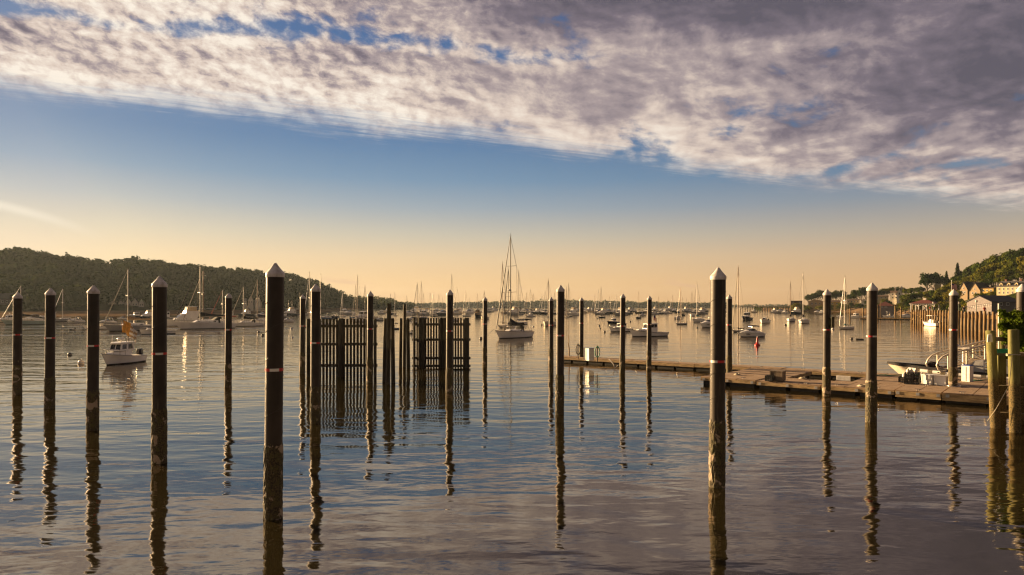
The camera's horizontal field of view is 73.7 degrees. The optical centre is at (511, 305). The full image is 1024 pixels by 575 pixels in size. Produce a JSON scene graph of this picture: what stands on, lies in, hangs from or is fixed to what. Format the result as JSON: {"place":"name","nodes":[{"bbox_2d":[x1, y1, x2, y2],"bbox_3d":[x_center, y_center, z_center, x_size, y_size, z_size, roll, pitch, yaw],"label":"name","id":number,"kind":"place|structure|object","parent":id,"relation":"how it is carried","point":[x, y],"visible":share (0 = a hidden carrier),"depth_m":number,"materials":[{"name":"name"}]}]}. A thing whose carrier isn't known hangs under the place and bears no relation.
{"place":"outdoors","nodes":[
{"label":"outdoors","id":0,"kind":"place"},
{"bbox_2d":[0,266,355,310],"bbox_3d":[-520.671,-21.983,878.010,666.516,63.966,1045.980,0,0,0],"label":"hill","id":1,"kind":"structure","parent":0,"point":[107,307],"depth_m":443.18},
{"bbox_2d":[0,293,12,304],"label":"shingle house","id":2,"kind":"structure","parent":1,"relation":"on","point":[5,298],"depth_m":421.15,"materials":[{"name":"wood"}]},
{"bbox_2d":[0,246,363,309],"bbox_3d":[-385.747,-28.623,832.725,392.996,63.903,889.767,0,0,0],"label":"hill woods","id":3,"kind":"object","parent":1,"relation":"on","point":[35,275],"visible":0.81,"depth_m":551.30,"materials":[{"name":"green plant"}]},
{"bbox_2d":[0,308,359,316],"bbox_3d":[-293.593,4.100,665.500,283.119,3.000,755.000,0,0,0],"label":"beach","id":4,"kind":"structure","parent":0,"point":[102,313],"depth_m":391.40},
{"bbox_2d":[358,306,412,308],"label":"spit hill","id":5,"kind":"structure","parent":0,"point":[383,307],"depth_m":1074.20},
{"bbox_2d":[347,294,414,308],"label":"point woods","id":6,"kind":"object","parent":5,"relation":"on","point":[378,301],"visible":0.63,"depth_m":1054.39,"materials":[{"name":"green plant"}]},
{"bbox_2d":[0,307,1023,574],"bbox_3d":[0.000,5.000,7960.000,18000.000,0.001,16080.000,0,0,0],"label":"water","id":7,"kind":"structure","parent":0,"point":[494,465],"depth_m":21.39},
{"bbox_2d":[12,292,22,394],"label":"mooring pile","id":8,"kind":"object","parent":7,"relation":"in","point":[17,369],"visible":0.95,"depth_m":38.45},
{"bbox_2d":[1,286,44,324],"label":"sailboat","id":9,"kind":"object","parent":7,"relation":"on","point":[24,322],"visible":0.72,"depth_m":183.46,"materials":[{"name":"white plastic"}]},
{"bbox_2d":[44,288,55,408],"bbox_3d":[-22.530,2.361,33.289,0.520,6.479,0.482,0,0,0],"label":"mooring pile","id":10,"kind":"object","parent":7,"relation":"in","point":[50,337],"visible":0.88,"depth_m":33.12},
{"bbox_2d":[56,291,75,321],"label":"sailboat","id":11,"kind":"object","parent":7,"relation":"on","point":[62,319],"visible":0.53,"depth_m":219.22,"materials":[{"name":"white plastic"}]},
{"bbox_2d":[66,317,84,322],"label":"cabin cruiser","id":12,"kind":"object","parent":7,"relation":"on","point":[77,320],"visible":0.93,"depth_m":200.61,"materials":[{"name":"white plastic"}]},
{"bbox_2d":[86,285,99,430],"bbox_3d":[-16.851,2.380,27.452,0.516,6.440,0.478,0,0,0],"label":"mooring pile","id":13,"kind":"object","parent":7,"relation":"in","point":[93,337],"visible":0.94,"depth_m":27.27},
{"bbox_2d":[99,317,118,324],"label":"cabin cruiser","id":14,"kind":"object","parent":7,"relation":"on","point":[109,321],"visible":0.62,"depth_m":181.28,"materials":[{"name":"white plastic"}]},
{"bbox_2d":[101,319,146,364],"bbox_3d":[-33.976,3.272,59.571,1.973,4.256,5.705,0,0,2],"label":"pilothouse boat","id":15,"kind":"object","parent":7,"relation":"on","point":[121,352],"visible":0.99,"depth_m":59.15,"materials":[{"name":"white plastic"}]},
{"bbox_2d":[103,269,151,330],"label":"sailboat","id":16,"kind":"object","parent":7,"relation":"on","point":[137,326],"visible":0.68,"depth_m":137.74,"materials":[{"name":"white plastic"}]},
{"bbox_2d":[134,310,151,317],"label":"motorboat","id":17,"kind":"object","parent":7,"relation":"on","point":[148,313],"visible":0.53,"depth_m":259.52,"materials":[{"name":"white plastic"}]},
{"bbox_2d":[139,327,175,333],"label":"lobster boat","id":18,"kind":"object","parent":7,"relation":"on","point":[147,330],"visible":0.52,"depth_m":120.26,"materials":[{"name":"white plastic"}]},
{"bbox_2d":[151,276,167,464],"bbox_3d":[-11.237,2.324,21.750,0.484,6.552,0.482,0,0,0],"label":"mooring pile","id":19,"kind":"object","parent":7,"relation":"in","point":[159,413],"visible":0.91,"depth_m":21.58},
{"bbox_2d":[167,306,199,325],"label":"flybridge yacht","id":20,"kind":"object","parent":7,"relation":"on","point":[192,313],"visible":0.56,"depth_m":170.91,"materials":[{"name":"white plastic"}]},
{"bbox_2d":[183,271,224,321],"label":"sailboat","id":21,"kind":"object","parent":7,"relation":"on","point":[201,302],"visible":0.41,"depth_m":173.60,"materials":[{"name":"white plastic"}]},
{"bbox_2d":[174,267,237,328],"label":"sailboat","id":22,"kind":"object","parent":7,"relation":"on","point":[214,323],"visible":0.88,"depth_m":150.06,"materials":[{"name":"white plastic"}]},
{"bbox_2d":[209,289,242,321],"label":"sailboat","id":23,"kind":"object","parent":7,"relation":"on","point":[222,309],"visible":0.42,"depth_m":193.76,"materials":[{"name":"white plastic"}]},
{"bbox_2d":[224,293,231,386],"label":"mooring pile","id":24,"kind":"object","parent":7,"relation":"in","point":[228,345],"visible":0.9,"depth_m":41.92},
{"bbox_2d":[232,285,264,325],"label":"sailboat","id":25,"kind":"object","parent":7,"relation":"on","point":[243,322],"visible":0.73,"depth_m":168.32,"materials":[{"name":"white plastic"}]},
{"bbox_2d":[244,278,265,323],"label":"sailboat","id":26,"kind":"object","parent":7,"relation":"on","point":[260,316],"visible":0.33,"depth_m":193.76,"materials":[{"name":"white plastic"}]},
{"bbox_2d":[263,263,284,520],"bbox_3d":[-5.622,2.293,16.110,0.513,6.615,0.462,0,0,0],"label":"mooring pile","id":27,"kind":"object","parent":7,"relation":"in","point":[273,448],"visible":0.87,"depth_m":15.93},
{"bbox_2d":[286,307,299,315],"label":"motorboat","id":28,"kind":"object","parent":7,"relation":"on","point":[290,311],"visible":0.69,"depth_m":346.72,"materials":[{"name":"white plastic"}]},
{"bbox_2d":[299,295,305,373],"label":"mooring pile","id":29,"kind":"object","parent":7,"relation":"in","point":[302,338],"visible":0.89,"depth_m":50.24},
{"bbox_2d":[310,284,320,423],"bbox_3d":[-8.394,2.328,29.139,0.467,6.544,0.453,0,0,0],"label":"mooring pile","id":30,"kind":"object","parent":7,"relation":"in","point":[315,388],"visible":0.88,"depth_m":28.96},
{"bbox_2d":[306,318,377,376],"bbox_3d":[-11.965,3.442,47.990,4.971,5.150,0.438,0,0,0],"label":"wave screen","id":31,"kind":"object","parent":7,"relation":"in","point":[340,344],"visible":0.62,"depth_m":48.15,"materials":[{"name":"brown wood"}]},
{"bbox_2d":[366,291,373,382],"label":"mooring pile","id":32,"kind":"object","parent":7,"relation":"in","point":[369,370],"visible":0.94,"depth_m":44.36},
{"bbox_2d":[382,318,386,381],"bbox_3d":[-8.377,3.403,44.812,0.298,5.197,0.218,0,0,0],"label":"mooring post","id":33,"kind":"object","parent":7,"relation":"in","point":[384,351],"visible":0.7,"depth_m":44.73,"materials":[{"name":"brown wood"}]},
{"bbox_2d":[386,303,390,383],"bbox_3d":[-7.912,2.922,43.639,0.369,6.161,0.297,0,0,0],"label":"mooring post","id":34,"kind":"object","parent":7,"relation":"in","point":[388,350],"visible":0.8,"depth_m":43.52,"materials":[{"name":"brown wood"}]},
{"bbox_2d":[391,318,394,382],"bbox_3d":[-7.724,3.399,44.335,0.316,5.205,0.273,0,0,0],"label":"mooring post","id":35,"kind":"object","parent":7,"relation":"in","point":[392,352],"visible":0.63,"depth_m":44.23,"materials":[{"name":"brown wood"}]},
{"bbox_2d":[399,318,402,367],"bbox_3d":[-9.014,3.497,55.199,0.324,5.010,0.287,0,0,0],"label":"mooring post","id":36,"kind":"object","parent":7,"relation":"in","point":[400,339],"visible":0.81,"depth_m":55.09,"materials":[{"name":"brown wood"}]},
{"bbox_2d":[402,304,405,366],"bbox_3d":[-8.822,2.933,55.940,0.310,6.136,0.290,0,0,0],"label":"mooring post","id":37,"kind":"object","parent":7,"relation":"in","point":[404,335],"visible":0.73,"depth_m":55.82,"materials":[{"name":"brown wood"}]},
{"bbox_2d":[406,318,409,367],"bbox_3d":[-8.331,3.493,54.836,0.339,5.016,0.302,0,0,0],"label":"mooring post","id":38,"kind":"object","parent":7,"relation":"in","point":[407,343],"visible":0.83,"depth_m":54.73,"materials":[{"name":"brown wood"}]},
{"bbox_2d":[412,317,470,367],"bbox_3d":[-5.695,3.473,54.988,4.702,5.091,0.482,0,0,0],"label":"wave screen","id":39,"kind":"object","parent":7,"relation":"in","point":[419,340],"visible":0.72,"depth_m":55.01,"materials":[{"name":"brown wood"}]},
{"bbox_2d":[446,290,452,392],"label":"mooring pile","id":40,"kind":"object","parent":7,"relation":"in","point":[449,342],"visible":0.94,"depth_m":39.35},
{"bbox_2d":[482,297,487,362],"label":"mooring pile","id":41,"kind":"object","parent":7,"relation":"in","point":[484,350],"visible":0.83,"depth_m":59.55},
{"bbox_2d":[498,263,507,327],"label":"sailboat","id":42,"kind":"object","parent":7,"relation":"on","point":[501,326],"visible":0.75,"depth_m":157.20,"materials":[{"name":"white plastic"}]},
{"bbox_2d":[503,269,515,329],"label":"sailboat","id":43,"kind":"object","parent":7,"relation":"on","point":[508,296],"visible":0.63,"depth_m":143.66,"materials":[{"name":"white plastic"}]},
{"bbox_2d":[495,233,534,338],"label":"sailboat","id":44,"kind":"object","parent":7,"relation":"on","point":[518,331],"visible":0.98,"depth_m":106.78,"materials":[{"name":"white wood"}]},
{"bbox_2d":[543,280,555,325],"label":"sailboat","id":45,"kind":"object","parent":7,"relation":"on","point":[546,323],"visible":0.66,"depth_m":171.80,"materials":[{"name":"white plastic"}]},
{"bbox_2d":[548,297,553,364],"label":"mooring pile","id":46,"kind":"object","parent":7,"relation":"in","point":[551,325],"visible":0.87,"depth_m":58.32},
{"bbox_2d":[555,285,564,414],"bbox_3d":[2.215,2.318,31.518,0.456,6.564,0.421,0,0,0],"label":"mooring pile","id":47,"kind":"object","parent":7,"relation":"in","point":[559,383],"visible":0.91,"depth_m":31.36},
{"bbox_2d":[579,297,583,356],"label":"mooring pile","id":48,"kind":"object","parent":7,"relation":"in","point":[581,321],"visible":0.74,"depth_m":60.43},
{"bbox_2d":[564,355,618,364],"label":"dock float","id":49,"kind":"object","parent":7,"relation":"on","point":[601,360],"visible":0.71,"depth_m":59.07,"materials":[{"name":"brown wood"}]},
{"bbox_2d":[584,348,593,360],"bbox_3d":[6.358,3.985,56.401,0.537,1.030,0.763,0,0,-28],"label":"dock pedestal","id":50,"kind":"object","parent":49,"relation":"on","point":[588,354],"visible":1,"depth_m":56.13,"materials":[{"name":"white paint"}]},
{"bbox_2d":[609,319,633,331],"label":"lobster boat","id":51,"kind":"object","parent":7,"relation":"on","point":[615,329],"visible":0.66,"depth_m":132.50,"materials":[{"name":"white plastic"}]},
{"bbox_2d":[619,294,625,373],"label":"mooring pile","id":52,"kind":"object","parent":7,"relation":"in","point":[622,337],"visible":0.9,"depth_m":50.55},
{"bbox_2d":[646,296,651,370],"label":"mooring pile","id":53,"kind":"object","parent":7,"relation":"in","point":[649,335],"visible":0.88,"depth_m":52.78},
{"bbox_2d":[629,315,668,336],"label":"lobster boat","id":54,"kind":"object","parent":7,"relation":"on","point":[641,332],"visible":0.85,"depth_m":111.98,"materials":[{"name":"white plastic"}]},
{"bbox_2d":[625,359,696,369],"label":"dock float","id":55,"kind":"object","parent":7,"relation":"on","point":[665,364],"visible":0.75,"depth_m":54.87,"materials":[{"name":"brown wood"}]},
{"bbox_2d":[676,286,687,324],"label":"sailboat","id":56,"kind":"object","parent":7,"relation":"on","point":[680,323],"visible":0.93,"depth_m":183.13,"materials":[{"name":"white plastic"}]},
{"bbox_2d":[708,267,726,488],"bbox_3d":[5.684,2.267,18.893,0.493,6.665,0.464,0,0,0],"label":"mooring pile","id":57,"kind":"object","parent":7,"relation":"in","point":[717,444],"visible":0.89,"depth_m":18.71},
{"bbox_2d":[726,294,731,372],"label":"mooring pile","id":58,"kind":"object","parent":7,"relation":"in","point":[729,333],"visible":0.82,"depth_m":49.06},
{"bbox_2d":[701,373,764,387],"bbox_3d":[14.351,4.777,43.634,3.500,0.796,3.082,0,0,39],"label":"dock float","id":59,"kind":"object","parent":7,"relation":"on","point":[744,380],"visible":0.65,"depth_m":42.36,"materials":[{"name":"brown wood"}]},
{"bbox_2d":[732,267,746,331],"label":"sailboat","id":60,"kind":"object","parent":7,"relation":"on","point":[738,328],"visible":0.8,"depth_m":130.18,"materials":[{"name":"white plastic"}]},
{"bbox_2d":[695,363,786,371],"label":"dock float","id":61,"kind":"object","parent":7,"relation":"on","point":[702,366],"visible":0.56,"depth_m":51.17,"materials":[{"name":"brown wood"}]},
{"bbox_2d":[737,325,764,336],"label":"cabin cruiser","id":62,"kind":"object","parent":7,"relation":"on","point":[751,332],"visible":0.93,"depth_m":109.83,"materials":[{"name":"white plastic"}]},
{"bbox_2d":[735,305,789,310],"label":"long pier","id":63,"kind":"structure","parent":7,"relation":"in","point":[759,306],"depth_m":674.65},
{"bbox_2d":[728,368,811,378],"bbox_3d":[17.454,4.787,46.471,4.200,0.776,5.160,0,0,39],"label":"dock float","id":64,"kind":"object","parent":7,"relation":"on","point":[789,373],"visible":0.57,"depth_m":46.30,"materials":[{"name":"brown wood"}]},
{"bbox_2d":[787,280,795,321],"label":"sailboat","id":65,"kind":"object","parent":7,"relation":"on","point":[790,319],"visible":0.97,"depth_m":219.27,"materials":[{"name":"white plastic"}]},
{"bbox_2d":[756,378,831,392],"bbox_3d":[17.154,4.797,41.335,3.650,0.756,3.082,0,0,39],"label":"dock float","id":66,"kind":"object","parent":7,"relation":"on","point":[803,385],"visible":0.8,"depth_m":40.44,"materials":[{"name":"brown wood"}]},
{"bbox_2d":[769,370,785,380],"bbox_3d":[16.047,4.200,41.217,0.800,0.600,0.650,0,0,39],"label":"wooden box","id":67,"kind":"object","parent":66,"relation":"on","point":[779,375],"visible":0.91,"depth_m":40.97,"materials":[{"name":"brown wood"}]},
{"bbox_2d":[822,289,830,395],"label":"mooring pile","id":68,"kind":"object","parent":7,"relation":"in","point":[826,380],"visible":0.96,"depth_m":37.92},
{"bbox_2d":[782,368,887,379],"bbox_3d":[22.287,4.789,47.357,6.550,0.772,1.460,0,0,39],"label":"dock float","id":69,"kind":"object","parent":7,"relation":"on","point":[817,373],"visible":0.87,"depth_m":46.73,"materials":[{"name":"brown wood"}]},
{"bbox_2d":[839,278,854,328],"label":"sailboat","id":70,"kind":"object","parent":7,"relation":"on","point":[848,327],"visible":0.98,"depth_m":147.44,"materials":[{"name":"white plastic"}]},
{"bbox_2d":[821,381,903,398],"bbox_3d":[20.034,4.787,38.973,3.700,0.776,3.082,0,0,39],"label":"dock float","id":71,"kind":"object","parent":7,"relation":"on","point":[854,389],"visible":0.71,"depth_m":38.23,"materials":[{"name":"brown wood"}]},
{"bbox_2d":[865,283,877,422],"bbox_3d":[15.508,2.296,29.456,0.517,6.607,0.479,0,0,0],"label":"mooring pile","id":72,"kind":"object","parent":7,"relation":"in","point":[871,360],"visible":0.87,"depth_m":29.28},
{"bbox_2d":[878,302,893,315],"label":"boat house","id":73,"kind":"structure","parent":7,"relation":"in","point":[886,307],"depth_m":344.90,"materials":[{"name":"grey"}]},
{"bbox_2d":[852,375,960,387],"bbox_3d":[23.852,4.787,41.223,4.950,0.776,5.160,0,0,39],"label":"dock float","id":74,"kind":"object","parent":7,"relation":"on","point":[881,379],"visible":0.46,"depth_m":40.80,"materials":[{"name":"brown wood"}]},
{"bbox_2d":[836,375,850,380],"bbox_3d":[21.726,4.750,44.770,0.862,0.340,0.079,0,0,39],"label":"plate","id":75,"kind":"object","parent":74,"relation":"attached to","point":[842,378],"visible":0.89,"depth_m":44.73,"materials":[{"name":"white paint"}]},
{"bbox_2d":[925,340,1007,372],"bbox_3d":[33.067,2.415,44.907,10.698,3.971,1.380,0,0,3],"label":"gangway","id":76,"kind":"object","parent":74,"relation":"on","point":[970,361],"visible":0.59,"depth_m":44.68,"materials":[{"name":"metal"}]},
{"bbox_2d":[895,385,948,401],"bbox_3d":[22.315,4.772,37.102,2.100,0.806,3.082,0,0,39],"label":"dock float","id":77,"kind":"object","parent":7,"relation":"on","point":[921,393],"visible":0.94,"depth_m":36.22,"materials":[{"name":"brown wood"}]},
{"bbox_2d":[921,374,936,384],"bbox_3d":[24.158,4.230,39.482,0.610,0.540,0.670,0,0,-27],"label":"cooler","id":78,"kind":"object","parent":77,"relation":"on","point":[927,378],"visible":0.8,"depth_m":39.37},
{"bbox_2d":[934,375,947,385],"bbox_3d":[24.552,4.230,38.868,0.630,0.540,0.710,0,0,-27],"label":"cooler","id":79,"kind":"object","parent":77,"relation":"on","point":[941,380],"visible":0.75,"depth_m":38.72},
{"bbox_2d":[923,315,938,325],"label":"console boat","id":80,"kind":"object","parent":7,"relation":"on","point":[931,322],"visible":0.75,"depth_m":169.02,"materials":[{"name":"white plastic"}]},
{"bbox_2d":[887,344,1007,379],"bbox_3d":[29.784,3.955,44.895,9.148,2.890,2.977,0,0,39],"label":"workboat","id":81,"kind":"object","parent":7,"relation":"on","point":[979,370],"visible":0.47,"depth_m":45.13,"materials":[{"name":"white metal"}]},
{"bbox_2d":[948,289,958,385],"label":"mooring pile","id":82,"kind":"object","parent":7,"relation":"in","point":[953,341],"visible":0.92,"depth_m":37.92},
{"bbox_2d":[911,309,1001,333],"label":"town pier","id":83,"kind":"structure","parent":7,"relation":"in","point":[980,321],"depth_m":142.73,"materials":[{"name":"brown wood"}]},
{"bbox_2d":[909,298,938,311],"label":"gazebo","id":84,"kind":"object","parent":83,"relation":"on","point":[925,301],"visible":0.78,"depth_m":204.25,"materials":[{"name":"white paint"}]},
{"bbox_2d":[942,387,1008,407],"bbox_3d":[24.677,4.762,35.133,3.950,0.826,3.132,0,0,39],"label":"dock float","id":85,"kind":"object","parent":7,"relation":"on","point":[967,396],"visible":0.6,"depth_m":34.79,"materials":[{"name":"brown wood"}]},
{"bbox_2d":[958,381,1008,388],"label":"dock float","id":86,"kind":"object","parent":7,"relation":"on","point":[977,384],"visible":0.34,"depth_m":38.95,"materials":[{"name":"brown wood"}]},
{"bbox_2d":[961,364,973,381],"bbox_3d":[27.044,4.000,40.546,0.434,1.000,0.488,0,0,-28],"label":"dock pedestal","id":87,"kind":"object","parent":86,"relation":"on","point":[966,373],"visible":1,"depth_m":40.39,"materials":[{"name":"white paint"}]},
{"bbox_2d":[985,330,1023,432],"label":"timber pier","id":88,"kind":"structure","parent":7,"relation":"in","point":[997,376],"depth_m":27.84,"materials":[{"name":"brown wood"}]},
{"bbox_2d":[997,309,1023,367],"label":"vine","id":89,"kind":"object","parent":88,"relation":"on","point":[1013,320],"visible":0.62,"depth_m":28.88,"materials":[{"name":"green plant"}]},
{"bbox_2d":[1016,284,1023,310],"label":"mooring pile","id":90,"kind":"object","parent":7,"relation":"in","point":[1020,297],"visible":0.2,"depth_m":29.46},
{"bbox_2d":[0,0,1023,305],"label":"sky","id":91,"kind":"structure","parent":0,"point":[650,148],"materials":[{"name":"blue"}]},
{"bbox_2d":[413,304,709,307],"bbox_3d":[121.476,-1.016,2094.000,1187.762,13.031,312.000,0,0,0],"label":"shore","id":92,"kind":"structure","parent":0,"point":[520,306],"depth_m":1946.25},
{"bbox_2d":[414,299,709,306],"bbox_3d":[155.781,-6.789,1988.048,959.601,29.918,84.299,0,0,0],"label":"woods","id":93,"kind":"object","parent":92,"relation":"on","point":[572,303],"visible":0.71,"depth_m":1956.82,"materials":[{"name":"green plant"}]},
{"bbox_2d":[763,308,924,314],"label":"sandy shore","id":94,"kind":"structure","parent":0,"point":[858,310],"depth_m":558.35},
{"bbox_2d":[754,280,1023,311],"bbox_3d":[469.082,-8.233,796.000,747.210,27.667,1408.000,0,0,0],"label":"hillside","id":95,"kind":"structure","parent":0,"point":[1013,295],"depth_m":406.45,"materials":[{"name":"green plant"}]},
{"bbox_2d":[808,299,822,310],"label":"cottage","id":96,"kind":"structure","parent":95,"relation":"on","point":[813,304],"depth_m":625.46,"materials":[{"name":"beige"}]},
{"bbox_2d":[890,288,897,304],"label":"villa","id":97,"kind":"object","parent":95,"relation":"on","point":[893,296],"visible":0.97,"depth_m":500.31,"materials":[{"name":"white paint"}]},
{"bbox_2d":[918,272,935,290],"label":"leafy tree","id":98,"kind":"object","parent":95,"relation":"on","point":[925,279],"visible":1,"depth_m":518.36,"materials":[{"name":"green plant"}]},
{"bbox_2d":[928,272,942,290],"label":"leafy tree","id":99,"kind":"object","parent":95,"relation":"on","point":[937,279],"visible":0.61,"depth_m":521.50,"materials":[{"name":"green plant"}]},
{"bbox_2d":[959,282,973,300],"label":"shingle house","id":100,"kind":"structure","parent":95,"relation":"on","point":[965,287],"depth_m":399.89,"materials":[{"name":"wood"}]},
{"bbox_2d":[962,265,972,275],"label":"leafy tree","id":101,"kind":"object","parent":95,"relation":"on","point":[967,271],"visible":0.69,"depth_m":498.64,"materials":[{"name":"green plant"}]},
{"bbox_2d":[969,282,987,298],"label":"shingle house","id":102,"kind":"structure","parent":95,"relation":"on","point":[975,287],"depth_m":395.58,"materials":[{"name":"wood"}]},
{"bbox_2d":[970,261,986,274],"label":"leafy tree","id":103,"kind":"object","parent":95,"relation":"on","point":[974,266],"visible":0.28,"depth_m":470.75,"materials":[{"name":"green plant"}]},
{"bbox_2d":[973,267,996,277],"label":"leafy tree","id":104,"kind":"object","parent":95,"relation":"on","point":[981,271],"visible":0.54,"depth_m":429.04,"materials":[{"name":"green plant"}]},
{"bbox_2d":[980,287,996,292],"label":"shingle house","id":105,"kind":"structure","parent":95,"relation":"on","point":[986,289],"depth_m":390.22,"materials":[{"name":"white paint"}]},
{"bbox_2d":[966,295,1015,313],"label":"waterfront building","id":106,"kind":"structure","parent":95,"relation":"on","point":[1007,303],"depth_m":216.14,"materials":[{"name":"grey"}]},
{"bbox_2d":[981,264,1001,286],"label":"leafy tree","id":107,"kind":"object","parent":95,"relation":"on","point":[991,268],"visible":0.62,"depth_m":426.76,"materials":[{"name":"green plant"}]},
{"bbox_2d":[985,254,999,282],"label":"leafy tree","id":108,"kind":"object","parent":95,"relation":"on","point":[992,259],"visible":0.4,"depth_m":460.37,"materials":[{"name":"green plant"}]},
{"bbox_2d":[997,267,1016,276],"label":"leafy tree","id":109,"kind":"object","parent":95,"relation":"on","point":[1007,271],"visible":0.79,"depth_m":399.36,"materials":[{"name":"green plant"}]},
{"bbox_2d":[996,279,1023,294],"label":"mansion","id":110,"kind":"structure","parent":95,"relation":"on","point":[1005,287],"depth_m":340.55,"materials":[{"name":"concrete"}]},
{"bbox_2d":[1003,248,1021,280],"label":"leafy tree","id":111,"kind":"object","parent":95,"relation":"on","point":[1009,253],"visible":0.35,"depth_m":445.06,"materials":[{"name":"green plant"}]},
{"bbox_2d":[1005,258,1022,280],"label":"leafy tree","id":112,"kind":"object","parent":95,"relation":"on","point":[1011,262],"visible":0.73,"depth_m":414.06,"materials":[{"name":"green plant"}]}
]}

